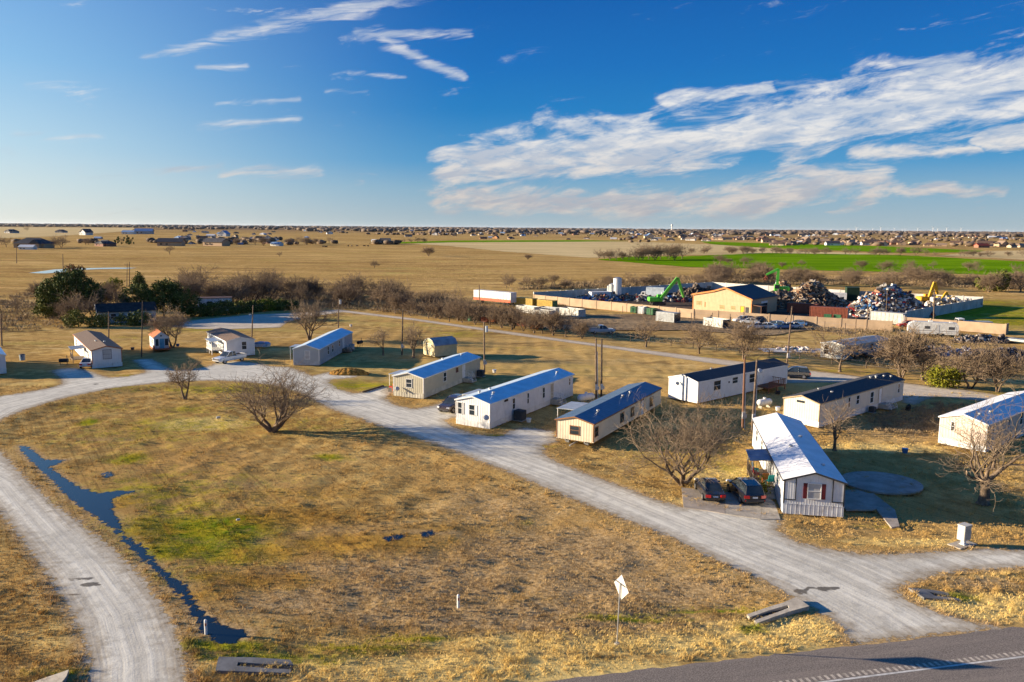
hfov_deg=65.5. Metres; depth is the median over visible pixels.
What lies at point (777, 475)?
window
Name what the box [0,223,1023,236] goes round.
distant woods
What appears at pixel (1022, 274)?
bare tree
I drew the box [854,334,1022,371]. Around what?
dead shrubs
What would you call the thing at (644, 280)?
bare tree
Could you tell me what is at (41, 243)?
house
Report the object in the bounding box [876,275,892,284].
bare tree
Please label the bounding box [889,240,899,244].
house
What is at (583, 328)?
bare tree
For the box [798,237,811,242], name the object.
house
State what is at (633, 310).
dumpster
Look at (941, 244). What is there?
house
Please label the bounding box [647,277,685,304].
excavator
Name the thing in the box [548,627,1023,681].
highway
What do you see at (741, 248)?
bare tree
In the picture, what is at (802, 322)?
junk car
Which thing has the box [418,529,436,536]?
puddle
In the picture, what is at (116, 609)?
gravel road
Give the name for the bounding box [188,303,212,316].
hedge bush
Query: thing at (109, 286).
bare tree
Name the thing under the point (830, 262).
wheat field
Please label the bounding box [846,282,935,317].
crushed car heap
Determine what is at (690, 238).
house
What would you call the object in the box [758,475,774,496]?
bush
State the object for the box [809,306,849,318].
container
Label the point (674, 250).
bare tree
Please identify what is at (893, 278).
bare tree
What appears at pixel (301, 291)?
bare tree
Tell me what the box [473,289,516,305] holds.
box trailer
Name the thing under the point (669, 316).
container
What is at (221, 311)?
hedge bush
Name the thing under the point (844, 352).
bare tree
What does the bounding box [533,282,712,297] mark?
boundary wall
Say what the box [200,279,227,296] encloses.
bare tree
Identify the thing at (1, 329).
utility pole
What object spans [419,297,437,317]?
bare tree
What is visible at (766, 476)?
lawn chair
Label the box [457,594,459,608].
marker post
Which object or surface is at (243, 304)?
hedge bush
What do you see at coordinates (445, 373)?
window
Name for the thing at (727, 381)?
mobile home
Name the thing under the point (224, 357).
pickup truck
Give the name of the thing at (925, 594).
culvert end
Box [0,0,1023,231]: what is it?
sky
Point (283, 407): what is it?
bare tree
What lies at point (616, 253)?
bare tree
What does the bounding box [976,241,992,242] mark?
house
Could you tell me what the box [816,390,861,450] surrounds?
bare tree
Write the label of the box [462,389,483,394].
side awning
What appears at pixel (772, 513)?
parking pad
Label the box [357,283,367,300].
bare tree
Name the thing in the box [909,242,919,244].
house
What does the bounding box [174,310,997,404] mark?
back lane
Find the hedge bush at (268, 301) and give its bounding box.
[256,297,277,310]
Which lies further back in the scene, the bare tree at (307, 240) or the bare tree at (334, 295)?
the bare tree at (307, 240)
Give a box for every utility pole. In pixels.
[0,314,2,345]
[141,301,142,356]
[249,305,253,337]
[338,298,341,327]
[401,309,403,354]
[483,322,487,369]
[595,338,598,398]
[600,339,604,396]
[741,358,746,428]
[751,359,757,430]
[786,306,792,362]
[932,290,937,318]
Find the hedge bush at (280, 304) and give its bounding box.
[268,298,288,309]
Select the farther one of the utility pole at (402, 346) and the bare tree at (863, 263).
the bare tree at (863, 263)
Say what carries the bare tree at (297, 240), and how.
on the ground at (468, 271)
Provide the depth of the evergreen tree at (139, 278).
236.94 m
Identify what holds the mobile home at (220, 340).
on the ground at (468, 271)
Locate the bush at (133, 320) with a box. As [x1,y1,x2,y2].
[111,310,152,325]
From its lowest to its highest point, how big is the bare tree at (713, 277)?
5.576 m
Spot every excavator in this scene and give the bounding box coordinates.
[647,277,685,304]
[764,268,789,292]
[915,282,938,303]
[936,292,948,299]
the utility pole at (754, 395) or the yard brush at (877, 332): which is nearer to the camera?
the utility pole at (754, 395)
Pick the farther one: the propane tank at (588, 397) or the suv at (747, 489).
the propane tank at (588, 397)
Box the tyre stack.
[905,404,910,410]
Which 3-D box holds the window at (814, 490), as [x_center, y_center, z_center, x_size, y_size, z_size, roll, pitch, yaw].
[24.026,11.947,63.284,1.070,1.320,0.075,2,8,10]
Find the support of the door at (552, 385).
in the mobile home at (499, 404)
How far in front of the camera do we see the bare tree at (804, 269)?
349.45 m
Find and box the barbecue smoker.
[59,355,68,362]
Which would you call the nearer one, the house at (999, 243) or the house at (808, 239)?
the house at (999, 243)
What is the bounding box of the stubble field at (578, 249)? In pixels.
[413,241,887,257]
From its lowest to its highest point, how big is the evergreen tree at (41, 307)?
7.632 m
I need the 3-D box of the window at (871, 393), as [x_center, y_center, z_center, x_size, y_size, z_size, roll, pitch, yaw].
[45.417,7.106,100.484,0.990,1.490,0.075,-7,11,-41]
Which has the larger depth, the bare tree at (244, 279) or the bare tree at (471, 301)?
the bare tree at (244, 279)
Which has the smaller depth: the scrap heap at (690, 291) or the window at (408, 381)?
the window at (408, 381)
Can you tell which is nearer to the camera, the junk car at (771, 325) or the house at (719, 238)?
the junk car at (771, 325)
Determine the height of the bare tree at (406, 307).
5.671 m
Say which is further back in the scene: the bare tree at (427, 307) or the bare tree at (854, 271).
the bare tree at (854, 271)
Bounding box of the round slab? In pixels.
[842,471,922,494]
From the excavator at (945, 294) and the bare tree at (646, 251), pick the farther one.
the bare tree at (646, 251)
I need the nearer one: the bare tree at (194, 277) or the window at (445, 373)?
the window at (445, 373)
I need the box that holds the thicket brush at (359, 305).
[179,289,528,323]
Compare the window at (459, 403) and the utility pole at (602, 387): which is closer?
the window at (459, 403)
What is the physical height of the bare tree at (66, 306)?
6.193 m
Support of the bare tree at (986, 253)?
on the ground at (468, 271)
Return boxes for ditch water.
[19,446,247,644]
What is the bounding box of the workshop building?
[692,284,778,313]
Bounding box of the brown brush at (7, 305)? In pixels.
[0,292,71,330]
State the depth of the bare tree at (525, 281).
296.65 m
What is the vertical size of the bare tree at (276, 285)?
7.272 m
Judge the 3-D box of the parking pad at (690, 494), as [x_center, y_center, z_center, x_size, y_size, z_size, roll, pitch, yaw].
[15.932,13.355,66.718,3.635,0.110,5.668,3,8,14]
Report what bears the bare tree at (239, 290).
on the ground at (468, 271)
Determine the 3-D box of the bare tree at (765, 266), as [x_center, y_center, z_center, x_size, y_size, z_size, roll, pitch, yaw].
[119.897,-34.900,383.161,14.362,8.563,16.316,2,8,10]
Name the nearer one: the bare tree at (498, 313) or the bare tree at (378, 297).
the bare tree at (498, 313)
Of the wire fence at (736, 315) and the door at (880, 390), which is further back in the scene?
the wire fence at (736, 315)
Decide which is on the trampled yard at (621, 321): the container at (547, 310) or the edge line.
the container at (547, 310)
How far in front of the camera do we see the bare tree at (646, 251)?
571.51 m
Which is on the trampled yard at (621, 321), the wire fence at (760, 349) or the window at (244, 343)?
the wire fence at (760, 349)
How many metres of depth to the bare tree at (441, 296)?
217.73 m
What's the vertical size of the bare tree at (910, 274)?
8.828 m
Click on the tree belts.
(243, 240)
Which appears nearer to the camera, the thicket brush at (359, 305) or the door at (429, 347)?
the door at (429, 347)
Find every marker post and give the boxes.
[204,619,207,634]
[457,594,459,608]
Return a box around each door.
[159,339,164,347]
[427,344,431,355]
[551,383,553,397]
[674,313,680,321]
[723,320,730,326]
[760,303,766,313]
[760,371,763,383]
[878,388,881,402]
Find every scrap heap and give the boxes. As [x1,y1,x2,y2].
[672,283,713,297]
[773,279,849,308]
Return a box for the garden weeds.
[865,400,969,433]
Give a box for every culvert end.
[35,670,68,681]
[215,657,293,674]
[747,597,808,624]
[908,587,961,602]
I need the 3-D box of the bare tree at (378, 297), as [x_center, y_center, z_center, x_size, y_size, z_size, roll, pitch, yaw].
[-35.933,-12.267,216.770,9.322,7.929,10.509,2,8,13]
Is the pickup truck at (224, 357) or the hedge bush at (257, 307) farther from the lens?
the hedge bush at (257, 307)
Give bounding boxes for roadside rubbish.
[761,346,820,351]
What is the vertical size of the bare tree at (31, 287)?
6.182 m
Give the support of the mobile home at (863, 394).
on the ground at (468, 271)
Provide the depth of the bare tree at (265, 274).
257.71 m
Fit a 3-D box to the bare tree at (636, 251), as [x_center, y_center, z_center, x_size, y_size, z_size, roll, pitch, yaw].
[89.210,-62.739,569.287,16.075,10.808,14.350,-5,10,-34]
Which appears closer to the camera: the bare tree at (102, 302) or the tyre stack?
the tyre stack
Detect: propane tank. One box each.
[577,392,594,401]
[757,397,771,408]
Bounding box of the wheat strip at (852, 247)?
[700,241,980,252]
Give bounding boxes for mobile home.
[0,347,6,373]
[68,330,122,368]
[206,328,255,354]
[292,328,353,364]
[392,352,480,398]
[454,368,574,428]
[555,382,661,445]
[668,358,788,402]
[746,412,847,516]
[783,372,904,427]
[820,335,895,359]
[938,391,1023,451]
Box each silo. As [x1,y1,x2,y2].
[609,283,613,290]
[613,277,621,294]
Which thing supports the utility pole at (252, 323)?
on the ground at (468, 271)
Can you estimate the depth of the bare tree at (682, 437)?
69.95 m
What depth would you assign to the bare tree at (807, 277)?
323.35 m
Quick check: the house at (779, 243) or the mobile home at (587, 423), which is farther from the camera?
the house at (779, 243)
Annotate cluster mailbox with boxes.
[947,522,976,549]
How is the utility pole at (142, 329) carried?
on the ground at (468, 271)
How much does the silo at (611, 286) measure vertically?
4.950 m
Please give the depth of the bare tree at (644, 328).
153.32 m
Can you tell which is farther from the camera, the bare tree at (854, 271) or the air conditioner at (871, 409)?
the bare tree at (854, 271)
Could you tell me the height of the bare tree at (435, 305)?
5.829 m
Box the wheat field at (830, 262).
[599,253,1023,274]
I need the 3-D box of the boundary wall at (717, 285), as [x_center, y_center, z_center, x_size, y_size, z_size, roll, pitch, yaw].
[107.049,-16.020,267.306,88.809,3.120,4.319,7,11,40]
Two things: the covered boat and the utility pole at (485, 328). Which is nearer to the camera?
the utility pole at (485, 328)
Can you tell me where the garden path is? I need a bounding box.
[868,493,899,528]
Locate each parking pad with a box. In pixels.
[682,487,724,513]
[725,492,761,519]
[761,498,779,519]
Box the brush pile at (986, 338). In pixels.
[951,333,1018,343]
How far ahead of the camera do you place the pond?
394.83 m
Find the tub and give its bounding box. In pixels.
[902,447,908,453]
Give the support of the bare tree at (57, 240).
on the ground at (468, 271)
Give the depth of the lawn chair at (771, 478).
68.33 m
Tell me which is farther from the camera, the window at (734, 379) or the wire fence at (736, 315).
the wire fence at (736, 315)
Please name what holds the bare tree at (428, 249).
on the ground at (468, 271)
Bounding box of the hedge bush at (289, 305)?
[280,297,299,309]
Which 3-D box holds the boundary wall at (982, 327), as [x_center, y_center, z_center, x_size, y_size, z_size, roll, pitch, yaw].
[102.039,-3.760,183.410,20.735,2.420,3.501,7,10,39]
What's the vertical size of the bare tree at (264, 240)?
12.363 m
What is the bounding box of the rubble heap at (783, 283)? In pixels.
[770,279,792,291]
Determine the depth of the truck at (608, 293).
252.87 m
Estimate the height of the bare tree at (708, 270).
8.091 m
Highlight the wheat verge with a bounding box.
[401,240,599,242]
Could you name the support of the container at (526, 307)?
on the trampled yard at (621, 321)
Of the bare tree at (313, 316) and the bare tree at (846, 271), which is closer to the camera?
the bare tree at (313, 316)
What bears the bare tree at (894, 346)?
on the ground at (468, 271)
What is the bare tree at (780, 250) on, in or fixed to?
on the ground at (468, 271)
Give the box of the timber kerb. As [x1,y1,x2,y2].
[362,385,383,392]
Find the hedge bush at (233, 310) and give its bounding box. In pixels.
[212,299,242,314]
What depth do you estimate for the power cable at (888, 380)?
84.77 m
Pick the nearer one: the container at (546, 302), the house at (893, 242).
the container at (546, 302)
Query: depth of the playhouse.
144.04 m
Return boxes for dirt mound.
[329,368,369,375]
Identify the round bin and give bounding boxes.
[19,354,24,360]
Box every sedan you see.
[79,357,91,367]
[694,477,725,500]
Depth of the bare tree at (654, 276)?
322.53 m
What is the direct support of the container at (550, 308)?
on the trampled yard at (621, 321)
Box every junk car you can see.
[732,315,752,322]
[740,318,759,323]
[747,322,765,328]
[755,316,764,322]
[764,322,776,328]
[771,320,783,324]
[775,322,793,328]
[786,322,803,328]
[791,319,807,324]
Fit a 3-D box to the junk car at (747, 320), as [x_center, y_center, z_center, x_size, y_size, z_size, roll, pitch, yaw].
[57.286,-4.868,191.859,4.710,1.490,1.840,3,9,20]
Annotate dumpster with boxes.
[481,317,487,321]
[630,306,637,312]
[638,306,646,313]
[646,308,656,314]
[833,314,841,317]
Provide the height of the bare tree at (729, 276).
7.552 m
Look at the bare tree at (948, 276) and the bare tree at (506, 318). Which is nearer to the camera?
the bare tree at (506, 318)
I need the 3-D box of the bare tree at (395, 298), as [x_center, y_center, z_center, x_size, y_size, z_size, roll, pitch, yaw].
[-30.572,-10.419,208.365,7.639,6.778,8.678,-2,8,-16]
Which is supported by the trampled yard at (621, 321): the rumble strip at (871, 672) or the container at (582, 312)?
the container at (582, 312)
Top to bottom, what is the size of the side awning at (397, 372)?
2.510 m
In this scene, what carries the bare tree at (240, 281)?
on the ground at (468, 271)
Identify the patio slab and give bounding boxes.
[844,489,879,510]
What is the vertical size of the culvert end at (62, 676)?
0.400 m
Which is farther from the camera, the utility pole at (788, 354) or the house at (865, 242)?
the house at (865, 242)
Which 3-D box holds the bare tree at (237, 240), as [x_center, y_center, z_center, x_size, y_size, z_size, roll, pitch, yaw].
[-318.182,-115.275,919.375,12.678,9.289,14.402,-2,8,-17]
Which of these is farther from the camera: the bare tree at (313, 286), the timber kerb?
the bare tree at (313, 286)
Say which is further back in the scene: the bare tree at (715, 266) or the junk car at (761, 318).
the bare tree at (715, 266)
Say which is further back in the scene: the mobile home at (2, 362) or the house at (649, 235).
the house at (649, 235)
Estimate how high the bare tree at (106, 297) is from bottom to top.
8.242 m
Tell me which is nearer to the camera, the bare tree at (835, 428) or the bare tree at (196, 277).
the bare tree at (835, 428)
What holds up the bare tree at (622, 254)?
on the ground at (468, 271)
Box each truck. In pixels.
[212,350,246,363]
[588,290,617,296]
[588,324,614,333]
[639,287,665,295]
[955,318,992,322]
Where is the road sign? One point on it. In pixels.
(621, 587)
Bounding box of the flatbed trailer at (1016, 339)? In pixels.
[1005,337,1023,341]
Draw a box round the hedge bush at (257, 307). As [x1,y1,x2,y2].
[244,297,264,312]
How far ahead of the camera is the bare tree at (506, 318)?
177.10 m
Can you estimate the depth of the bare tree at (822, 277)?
322.80 m
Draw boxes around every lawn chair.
[762,473,769,482]
[766,475,774,485]
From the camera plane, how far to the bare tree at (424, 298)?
214.75 m
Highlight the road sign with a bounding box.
[614,575,628,644]
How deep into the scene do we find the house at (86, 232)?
1639.77 m
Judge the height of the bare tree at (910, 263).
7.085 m
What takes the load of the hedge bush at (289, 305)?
on the ground at (468, 271)
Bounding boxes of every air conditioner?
[476,369,484,376]
[513,409,525,421]
[868,406,876,412]
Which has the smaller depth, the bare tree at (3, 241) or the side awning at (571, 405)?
the side awning at (571, 405)
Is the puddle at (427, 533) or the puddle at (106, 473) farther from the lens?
the puddle at (106, 473)
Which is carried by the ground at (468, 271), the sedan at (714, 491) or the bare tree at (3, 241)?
the bare tree at (3, 241)
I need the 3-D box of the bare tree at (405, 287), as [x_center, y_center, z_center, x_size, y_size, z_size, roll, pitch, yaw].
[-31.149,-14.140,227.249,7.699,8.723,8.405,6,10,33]
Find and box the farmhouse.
[94,302,156,323]
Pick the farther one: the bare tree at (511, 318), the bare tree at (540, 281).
the bare tree at (540, 281)
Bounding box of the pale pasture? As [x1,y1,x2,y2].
[0,227,134,237]
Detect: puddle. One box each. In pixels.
[101,472,114,477]
[383,534,404,541]
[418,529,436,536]
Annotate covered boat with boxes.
[255,341,270,346]
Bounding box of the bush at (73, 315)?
[59,305,86,327]
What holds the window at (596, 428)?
in the mobile home at (587, 423)
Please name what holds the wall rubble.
on the yard dirt
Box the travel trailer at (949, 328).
[907,320,958,336]
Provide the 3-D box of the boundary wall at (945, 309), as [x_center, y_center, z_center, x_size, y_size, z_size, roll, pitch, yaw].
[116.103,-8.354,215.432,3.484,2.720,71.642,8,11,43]
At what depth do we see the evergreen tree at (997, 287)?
301.66 m
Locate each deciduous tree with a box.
[63,264,85,274]
[102,277,124,292]
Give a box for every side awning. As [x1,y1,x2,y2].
[389,370,405,385]
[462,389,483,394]
[557,401,586,416]
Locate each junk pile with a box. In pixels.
[918,344,975,356]
[959,346,1023,361]
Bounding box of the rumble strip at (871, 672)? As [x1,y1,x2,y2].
[779,651,1023,681]
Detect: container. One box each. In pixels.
[515,297,537,305]
[516,305,540,312]
[532,309,554,316]
[536,299,557,306]
[540,306,558,313]
[559,307,585,316]
[656,311,680,322]
[703,317,730,327]
[787,302,818,312]
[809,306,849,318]
[831,292,846,299]
[845,287,859,299]
[870,311,906,323]
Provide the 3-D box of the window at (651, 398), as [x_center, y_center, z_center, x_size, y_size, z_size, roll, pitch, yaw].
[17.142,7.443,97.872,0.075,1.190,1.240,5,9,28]
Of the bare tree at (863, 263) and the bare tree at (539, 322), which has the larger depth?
the bare tree at (863, 263)
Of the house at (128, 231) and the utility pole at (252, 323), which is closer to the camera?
the utility pole at (252, 323)
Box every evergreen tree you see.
[30,289,60,317]
[33,266,106,312]
[118,277,202,316]
[126,237,133,243]
[128,271,148,299]
[973,268,1011,290]
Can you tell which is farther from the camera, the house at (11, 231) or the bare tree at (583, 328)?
the house at (11, 231)
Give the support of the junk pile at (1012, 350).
on the ground at (468, 271)
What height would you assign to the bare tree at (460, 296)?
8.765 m
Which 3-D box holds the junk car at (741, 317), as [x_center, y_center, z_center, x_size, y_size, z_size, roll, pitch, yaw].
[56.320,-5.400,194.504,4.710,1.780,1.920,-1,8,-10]
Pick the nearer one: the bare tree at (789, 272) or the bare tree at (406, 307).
the bare tree at (406, 307)
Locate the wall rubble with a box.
[924,295,981,306]
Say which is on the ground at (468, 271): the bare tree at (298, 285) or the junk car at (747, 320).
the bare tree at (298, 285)
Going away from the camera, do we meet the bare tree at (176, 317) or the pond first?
the bare tree at (176, 317)
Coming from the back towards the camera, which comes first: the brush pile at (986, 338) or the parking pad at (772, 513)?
the brush pile at (986, 338)
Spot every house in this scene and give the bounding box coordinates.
[4,229,18,232]
[13,238,53,247]
[18,245,37,249]
[55,229,67,232]
[79,229,93,234]
[94,240,116,246]
[121,230,135,233]
[134,228,153,233]
[156,238,185,245]
[196,236,207,238]
[202,238,230,245]
[216,230,230,235]
[270,242,283,245]
[643,233,653,237]
[685,237,695,240]
[713,236,724,239]
[761,238,774,242]
[772,241,784,245]
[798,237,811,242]
[818,239,830,242]
[824,241,840,244]
[860,241,872,244]
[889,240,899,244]
[896,240,905,244]
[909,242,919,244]
[923,243,935,245]
[936,243,946,245]
[973,243,990,247]
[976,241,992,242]
[994,240,1008,246]
[1007,244,1016,247]
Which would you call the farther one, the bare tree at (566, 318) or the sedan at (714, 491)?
the bare tree at (566, 318)
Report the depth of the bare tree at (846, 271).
361.48 m
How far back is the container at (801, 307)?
216.90 m
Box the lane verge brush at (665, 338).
[544,328,1023,377]
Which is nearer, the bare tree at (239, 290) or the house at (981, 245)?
the bare tree at (239, 290)
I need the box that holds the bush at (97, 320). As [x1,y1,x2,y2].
[82,312,113,327]
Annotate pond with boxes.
[32,267,128,272]
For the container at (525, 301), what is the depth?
227.97 m
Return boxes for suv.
[437,393,464,412]
[726,477,765,503]
[787,365,810,378]
[896,320,912,326]
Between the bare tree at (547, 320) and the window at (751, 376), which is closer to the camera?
the window at (751, 376)
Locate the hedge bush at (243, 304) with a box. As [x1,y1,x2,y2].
[231,299,251,312]
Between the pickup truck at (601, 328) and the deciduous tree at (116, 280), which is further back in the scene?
the deciduous tree at (116, 280)
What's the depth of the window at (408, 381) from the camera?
106.01 m
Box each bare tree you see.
[0,237,10,246]
[9,293,25,308]
[26,280,45,297]
[46,289,90,314]
[49,298,80,320]
[51,235,69,247]
[65,287,100,322]
[68,284,112,317]
[90,282,114,302]
[100,277,121,296]
[101,283,122,302]
[110,289,139,302]
[143,300,193,347]
[160,357,203,398]
[161,271,209,301]
[169,269,206,286]
[177,263,223,292]
[177,271,209,286]
[195,342,338,432]
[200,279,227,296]
[206,275,248,295]
[207,280,245,300]
[213,274,258,300]
[226,270,260,290]
[230,274,248,300]
[230,280,260,300]
[231,268,263,299]
[232,237,240,243]
[240,272,273,299]
[244,279,272,299]
[251,265,287,294]
[255,270,287,299]
[258,235,270,245]
[266,278,284,296]
[267,276,297,297]
[273,273,298,299]
[279,273,300,296]
[284,294,345,339]
[285,274,307,298]
[287,280,315,304]
[291,275,324,300]
[294,235,305,244]
[295,275,328,299]
[300,236,311,244]
[314,278,363,300]
[325,288,348,305]
[331,282,367,305]
[340,269,372,294]
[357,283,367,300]
[358,277,405,306]
[364,275,384,294]
[364,283,392,309]
[366,325,389,355]
[377,283,412,305]
[378,276,406,293]
[381,290,406,312]
[386,289,411,310]
[389,277,415,304]
[396,291,415,305]
[397,318,428,357]
[399,296,421,315]
[417,291,442,308]
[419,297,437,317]
[421,245,437,255]
[424,298,455,318]
[426,294,444,317]
[428,285,447,303]
[442,296,467,320]
[442,302,458,321]
[447,283,473,302]
[449,301,473,322]
[454,297,472,313]
[458,301,491,324]
[466,300,488,318]
[477,305,497,326]
[479,299,495,322]
[483,299,503,312]
[488,305,513,327]
[499,308,524,328]
[500,278,511,288]
[502,309,519,329]
[505,304,528,328]
[508,306,535,330]
[517,274,536,287]
[519,308,545,332]
[527,310,546,333]
[531,275,548,288]
[536,309,566,335]
[546,274,559,282]
[550,307,582,336]
[558,280,572,288]
[565,317,591,338]
[592,248,603,257]
[599,274,612,284]
[603,249,616,259]
[604,387,757,489]
[606,249,623,259]
[618,250,627,259]
[626,247,647,259]
[626,276,636,283]
[631,245,654,258]
[631,313,665,346]
[632,243,660,258]
[637,275,654,285]
[644,244,666,259]
[648,272,666,284]
[665,243,687,259]
[680,244,696,258]
[680,318,723,353]
[690,273,704,280]
[695,278,709,282]
[700,262,727,273]
[700,266,723,279]
[705,274,720,281]
[707,270,727,281]
[708,274,723,282]
[713,254,725,262]
[717,315,771,358]
[721,269,735,282]
[726,260,751,275]
[737,246,749,253]
[742,261,765,271]
[743,268,761,280]
[749,261,774,272]
[753,261,776,281]
[776,248,786,253]
[779,268,799,282]
[780,266,800,277]
[786,265,808,280]
[800,270,821,280]
[801,274,816,281]
[802,325,879,371]
[811,247,820,254]
[814,271,828,282]
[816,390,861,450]
[820,247,831,252]
[834,267,853,276]
[835,268,863,281]
[843,272,860,285]
[848,268,865,275]
[853,259,867,267]
[865,274,880,287]
[868,249,881,254]
[868,319,947,377]
[873,269,892,282]
[875,261,895,269]
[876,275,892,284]
[879,270,913,285]
[886,259,898,269]
[893,266,927,281]
[896,245,905,253]
[896,264,926,279]
[903,258,918,266]
[903,267,920,281]
[905,329,948,380]
[909,246,921,254]
[909,266,943,284]
[923,378,1023,514]
[927,279,946,289]
[929,326,1016,388]
[933,270,956,281]
[940,268,958,282]
[955,271,980,285]
[962,262,977,270]
[964,341,1023,392]
[974,417,1022,468]
[975,270,1006,292]
[982,251,995,256]
[1002,269,1023,289]
[1007,270,1023,291]
[1009,263,1023,271]
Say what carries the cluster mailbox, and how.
on the ground at (468, 271)
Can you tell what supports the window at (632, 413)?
in the mobile home at (587, 423)
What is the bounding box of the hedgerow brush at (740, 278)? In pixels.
[510,273,1023,289]
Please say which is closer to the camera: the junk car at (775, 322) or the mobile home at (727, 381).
the mobile home at (727, 381)
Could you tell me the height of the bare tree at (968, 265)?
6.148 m
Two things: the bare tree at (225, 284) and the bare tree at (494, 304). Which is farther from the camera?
the bare tree at (225, 284)
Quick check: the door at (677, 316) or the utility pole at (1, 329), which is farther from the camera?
the door at (677, 316)
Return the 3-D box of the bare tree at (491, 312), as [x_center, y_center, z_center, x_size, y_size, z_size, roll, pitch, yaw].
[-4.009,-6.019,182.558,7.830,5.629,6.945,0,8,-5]
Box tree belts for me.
[11,230,1023,245]
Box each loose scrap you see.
[574,293,626,300]
[619,293,637,299]
[633,292,692,301]
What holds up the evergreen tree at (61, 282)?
on the ground at (468, 271)
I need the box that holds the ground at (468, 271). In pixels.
[0,225,1023,681]
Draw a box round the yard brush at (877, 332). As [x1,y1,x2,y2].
[557,303,993,344]
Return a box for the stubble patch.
[939,250,1023,259]
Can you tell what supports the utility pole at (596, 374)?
on the ground at (468, 271)
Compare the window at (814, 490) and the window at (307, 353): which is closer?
the window at (814, 490)
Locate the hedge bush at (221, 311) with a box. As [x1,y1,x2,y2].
[198,301,228,316]
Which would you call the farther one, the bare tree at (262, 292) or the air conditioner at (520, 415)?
the bare tree at (262, 292)
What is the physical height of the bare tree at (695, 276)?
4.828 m
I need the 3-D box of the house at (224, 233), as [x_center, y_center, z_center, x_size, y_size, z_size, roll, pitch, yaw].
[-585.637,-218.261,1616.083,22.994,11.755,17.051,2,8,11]
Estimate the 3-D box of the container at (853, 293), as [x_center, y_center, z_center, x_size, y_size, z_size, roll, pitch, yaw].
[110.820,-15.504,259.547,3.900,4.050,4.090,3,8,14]
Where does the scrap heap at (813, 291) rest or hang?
on the yard dirt
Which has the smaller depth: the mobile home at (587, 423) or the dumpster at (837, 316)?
the mobile home at (587, 423)
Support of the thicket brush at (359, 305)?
on the ground at (468, 271)
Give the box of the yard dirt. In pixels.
[607,293,869,319]
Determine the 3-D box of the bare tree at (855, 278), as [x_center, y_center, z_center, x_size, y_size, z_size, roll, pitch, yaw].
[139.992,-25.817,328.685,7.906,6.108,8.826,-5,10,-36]
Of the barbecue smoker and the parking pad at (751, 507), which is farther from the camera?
the barbecue smoker
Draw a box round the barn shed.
[423,336,457,356]
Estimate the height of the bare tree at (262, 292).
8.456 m
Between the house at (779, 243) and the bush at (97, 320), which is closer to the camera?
the bush at (97, 320)
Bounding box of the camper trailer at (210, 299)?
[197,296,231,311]
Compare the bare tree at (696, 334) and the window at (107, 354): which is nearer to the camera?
the window at (107, 354)
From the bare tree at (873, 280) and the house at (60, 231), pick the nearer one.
the bare tree at (873, 280)
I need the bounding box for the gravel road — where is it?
[0,359,1023,681]
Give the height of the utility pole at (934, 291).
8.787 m
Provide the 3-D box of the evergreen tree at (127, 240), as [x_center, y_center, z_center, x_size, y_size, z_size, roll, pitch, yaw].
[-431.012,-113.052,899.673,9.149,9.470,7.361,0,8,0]
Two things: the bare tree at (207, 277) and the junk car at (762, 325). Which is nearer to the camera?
the junk car at (762, 325)
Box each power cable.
[746,358,1020,395]
[757,359,1021,384]
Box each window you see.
[102,349,111,358]
[241,341,246,349]
[305,351,309,358]
[406,379,411,387]
[443,371,446,381]
[457,402,461,413]
[469,404,474,415]
[512,397,515,409]
[542,387,544,398]
[569,425,579,435]
[595,426,598,436]
[620,411,624,422]
[630,406,634,416]
[649,396,653,406]
[713,380,720,390]
[732,376,737,383]
[749,373,754,382]
[776,469,778,485]
[807,483,821,499]
[856,394,859,404]
[870,391,873,403]
[950,421,954,430]
[1019,413,1023,424]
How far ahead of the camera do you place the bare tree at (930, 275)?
331.68 m
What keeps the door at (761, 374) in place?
in the mobile home at (727, 381)
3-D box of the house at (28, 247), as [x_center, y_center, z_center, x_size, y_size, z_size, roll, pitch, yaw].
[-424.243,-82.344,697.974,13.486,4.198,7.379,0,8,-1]
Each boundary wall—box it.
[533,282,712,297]
[533,294,892,330]
[713,282,982,303]
[903,298,982,320]
[905,316,1008,334]
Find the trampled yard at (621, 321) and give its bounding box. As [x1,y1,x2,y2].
[543,314,849,334]
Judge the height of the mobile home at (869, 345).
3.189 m
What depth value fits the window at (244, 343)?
138.97 m
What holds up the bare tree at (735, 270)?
on the ground at (468, 271)
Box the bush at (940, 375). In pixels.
[920,363,967,387]
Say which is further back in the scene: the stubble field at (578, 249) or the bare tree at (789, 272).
the stubble field at (578, 249)
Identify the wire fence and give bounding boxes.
[577,331,1022,382]
[622,306,865,330]
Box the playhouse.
[149,329,170,350]
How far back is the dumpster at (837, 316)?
200.13 m
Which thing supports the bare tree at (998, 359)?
on the ground at (468, 271)
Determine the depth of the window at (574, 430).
83.25 m
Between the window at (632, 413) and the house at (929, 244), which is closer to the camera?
the window at (632, 413)
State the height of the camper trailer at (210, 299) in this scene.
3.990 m
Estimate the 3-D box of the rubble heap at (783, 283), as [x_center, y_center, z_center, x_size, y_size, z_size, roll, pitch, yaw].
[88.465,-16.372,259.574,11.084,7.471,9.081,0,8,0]
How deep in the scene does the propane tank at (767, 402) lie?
101.20 m
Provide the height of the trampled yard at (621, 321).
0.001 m
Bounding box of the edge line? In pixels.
[819,656,1023,681]

